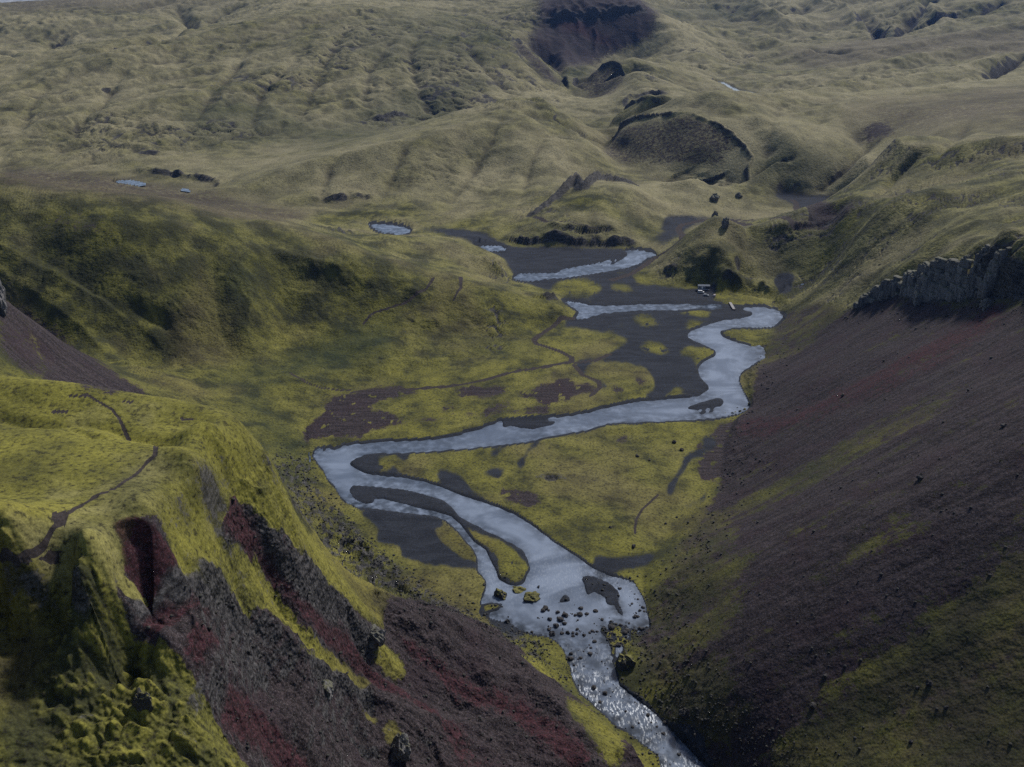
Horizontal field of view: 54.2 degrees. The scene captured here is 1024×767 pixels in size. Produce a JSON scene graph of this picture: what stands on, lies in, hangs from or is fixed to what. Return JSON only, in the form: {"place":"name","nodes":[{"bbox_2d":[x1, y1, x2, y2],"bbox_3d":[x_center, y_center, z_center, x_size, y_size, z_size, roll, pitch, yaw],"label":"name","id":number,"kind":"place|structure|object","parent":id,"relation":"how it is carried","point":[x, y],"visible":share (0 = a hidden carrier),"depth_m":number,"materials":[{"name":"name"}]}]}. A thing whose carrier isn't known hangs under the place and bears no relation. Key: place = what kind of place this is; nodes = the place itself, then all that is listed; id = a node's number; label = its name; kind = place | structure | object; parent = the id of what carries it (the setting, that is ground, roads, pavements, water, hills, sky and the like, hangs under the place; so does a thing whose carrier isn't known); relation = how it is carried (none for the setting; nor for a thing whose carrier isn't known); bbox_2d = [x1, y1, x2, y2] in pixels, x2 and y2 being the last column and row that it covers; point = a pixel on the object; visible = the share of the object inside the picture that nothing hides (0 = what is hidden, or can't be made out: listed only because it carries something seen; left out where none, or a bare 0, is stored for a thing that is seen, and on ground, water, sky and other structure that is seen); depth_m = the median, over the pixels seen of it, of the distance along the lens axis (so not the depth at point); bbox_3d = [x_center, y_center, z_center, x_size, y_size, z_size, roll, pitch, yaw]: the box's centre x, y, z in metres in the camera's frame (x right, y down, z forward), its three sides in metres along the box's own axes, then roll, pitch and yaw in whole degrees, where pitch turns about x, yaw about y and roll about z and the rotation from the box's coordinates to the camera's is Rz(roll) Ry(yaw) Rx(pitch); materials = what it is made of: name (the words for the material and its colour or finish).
{"place":"outdoors","nodes":[
{"label":"outdoors","id":0,"kind":"place"},
{"bbox_2d":[116,180,145,185],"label":"stream water","id":1,"kind":"structure","parent":0,"point":[135,183],"depth_m":1180.66,"materials":[{"name":"grey liquid"}]},
{"bbox_2d":[0,375,643,766],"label":"ridge hill","id":2,"kind":"structure","parent":0,"point":[80,663],"depth_m":232.08,"materials":[{"name":"green plant"}]},
{"bbox_2d":[132,687,152,711],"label":"boulder","id":3,"kind":"object","parent":2,"relation":"on","point":[141,700],"visible":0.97,"depth_m":181.21,"materials":[{"name":"grey stone"}]},
{"bbox_2d":[321,679,333,700],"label":"rock outcrop","id":4,"kind":"object","parent":2,"relation":"on","point":[327,685],"visible":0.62,"depth_m":265.05,"materials":[{"name":"grey stone"}]},
{"bbox_2d":[369,624,385,648],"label":"rock outcrop","id":5,"kind":"object","parent":2,"relation":"on","point":[377,636],"visible":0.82,"depth_m":313.94,"materials":[{"name":"grey stone"}]},
{"bbox_2d":[390,732,410,761],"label":"rock outcrop","id":6,"kind":"object","parent":2,"relation":"on","point":[400,749],"visible":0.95,"depth_m":288.08,"materials":[{"name":"grey stone"}]},
{"bbox_2d":[369,224,409,234],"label":"pool water","id":7,"kind":"structure","parent":0,"point":[390,229],"depth_m":1024.06,"materials":[{"name":"grey liquid"}]},
{"bbox_2d":[0,199,815,568],"bbox_3d":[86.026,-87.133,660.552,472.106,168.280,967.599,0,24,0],"label":"path","id":8,"kind":"structure","parent":0,"point":[26,555],"depth_m":663.35,"materials":[{"name":"dirt"},{"name":"gravel"}]},
{"bbox_2d":[481,245,505,251],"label":"pool water","id":9,"kind":"structure","parent":0,"point":[493,248],"depth_m":962.12,"materials":[{"name":"grey liquid"}]},
{"bbox_2d":[0,0,1023,215],"bbox_3d":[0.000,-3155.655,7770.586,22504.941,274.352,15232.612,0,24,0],"label":"hills","id":10,"kind":"structure","parent":0,"point":[328,105],"depth_m":1595.73,"materials":[{"name":"green plant"}]},
{"bbox_2d":[710,193,719,201],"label":"boulder","id":11,"kind":"object","parent":10,"relation":"on","point":[715,197],"visible":1,"depth_m":1106.09,"materials":[{"name":"grey stone"}]},
{"bbox_2d":[0,135,1023,765],"bbox_3d":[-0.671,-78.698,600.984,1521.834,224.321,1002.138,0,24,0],"label":"mossy hill","id":12,"kind":"structure","parent":0,"point":[240,315],"depth_m":736.29,"materials":[{"name":"green plant"}]},
{"bbox_2d":[0,281,6,316],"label":"rock outcrop","id":13,"kind":"object","parent":12,"relation":"on","point":[3,308],"visible":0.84,"depth_m":531.29,"materials":[{"name":"grey stone"}]},
{"bbox_2d":[136,294,1023,766],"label":"rubble","id":14,"kind":"object","parent":12,"relation":"on","point":[518,632],"visible":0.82,"depth_m":408.33,"materials":[{"name":"grey stone"}]},
{"bbox_2d":[721,217,728,228],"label":"rock pinnacle","id":15,"kind":"object","parent":12,"relation":"on","point":[725,223],"visible":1,"depth_m":884.18,"materials":[{"name":"grey stone"}]},
{"bbox_2d":[309,301,782,766],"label":"river","id":16,"kind":"structure","parent":0,"point":[556,573],"depth_m":510.33,"materials":[{"name":"grey liquid"}]},
{"bbox_2d":[307,215,785,766],"bbox_3d":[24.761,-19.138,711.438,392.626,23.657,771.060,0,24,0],"label":"valley ground","id":17,"kind":"structure","parent":0,"point":[579,493],"depth_m":588.62,"materials":[{"name":"green plant"}]},
{"bbox_2d":[615,649,635,670],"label":"boulder","id":18,"kind":"object","parent":17,"relation":"on","point":[624,661],"visible":1,"depth_m":408.99,"materials":[{"name":"grey stone"}]},
{"bbox_2d":[312,221,783,765],"bbox_3d":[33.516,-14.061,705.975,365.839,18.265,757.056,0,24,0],"label":"black sand ground","id":19,"kind":"structure","parent":0,"point":[412,537],"depth_m":653.79,"materials":[{"name":"black sand"}]},
{"bbox_2d":[494,588,506,599],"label":"boulder","id":20,"kind":"object","parent":19,"relation":"on","point":[501,594],"visible":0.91,"depth_m":452.97,"materials":[{"name":"grey stone"}]},
{"bbox_2d":[512,586,525,593],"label":"boulder","id":21,"kind":"object","parent":19,"relation":"on","point":[517,589],"visible":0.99,"depth_m":458.08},
{"bbox_2d":[523,591,540,602],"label":"boulder","id":22,"kind":"object","parent":19,"relation":"on","point":[531,597],"visible":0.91,"depth_m":451.32,"materials":[{"name":"green plant"}]},
{"bbox_2d":[697,284,709,289],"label":"hut","id":23,"kind":"object","parent":19,"relation":"on","point":[703,286],"visible":1,"depth_m":845.78,"materials":[{"name":"white paint"}]},
{"bbox_2d":[514,250,655,281],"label":"river water","id":24,"kind":"structure","parent":0,"point":[633,257],"depth_m":904.49,"materials":[{"name":"grey liquid"}]},
{"bbox_2d":[719,81,753,92],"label":"stream water","id":25,"kind":"structure","parent":0,"point":[729,86],"depth_m":1925.34,"materials":[{"name":"grey liquid"}]},
{"bbox_2d":[637,294,1023,766],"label":"scree hill","id":26,"kind":"structure","parent":0,"point":[985,614],"depth_m":393.61,"materials":[{"name":"brown gravel"}]},
{"bbox_2d":[678,708,689,718],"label":"boulder","id":27,"kind":"object","parent":26,"relation":"on","point":[683,713],"visible":1,"depth_m":379.42,"materials":[{"name":"grey stone"}]},
{"bbox_2d":[810,702,815,708],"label":"boulder","id":28,"kind":"object","parent":26,"relation":"on","point":[812,705],"visible":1,"depth_m":352.98,"materials":[{"name":"grey stone"}]},
{"bbox_2d":[916,472,923,479],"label":"boulder","id":29,"kind":"object","parent":26,"relation":"on","point":[920,476],"visible":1,"depth_m":405.90,"materials":[{"name":"grey stone"}]},
{"bbox_2d":[925,679,932,685],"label":"boulder","id":30,"kind":"object","parent":26,"relation":"on","point":[929,682],"visible":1,"depth_m":337.48,"materials":[{"name":"grey stone"}]},
{"bbox_2d":[979,298,993,310],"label":"rock outcrop","id":31,"kind":"object","parent":26,"relation":"on","point":[984,304],"visible":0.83,"depth_m":548.76,"materials":[{"name":"grey stone"}]},
{"bbox_2d":[853,244,1011,307],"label":"basalt cliff","id":32,"kind":"structure","parent":0,"point":[934,280],"depth_m":599.45,"materials":[{"name":"grey stone"}]}
]}

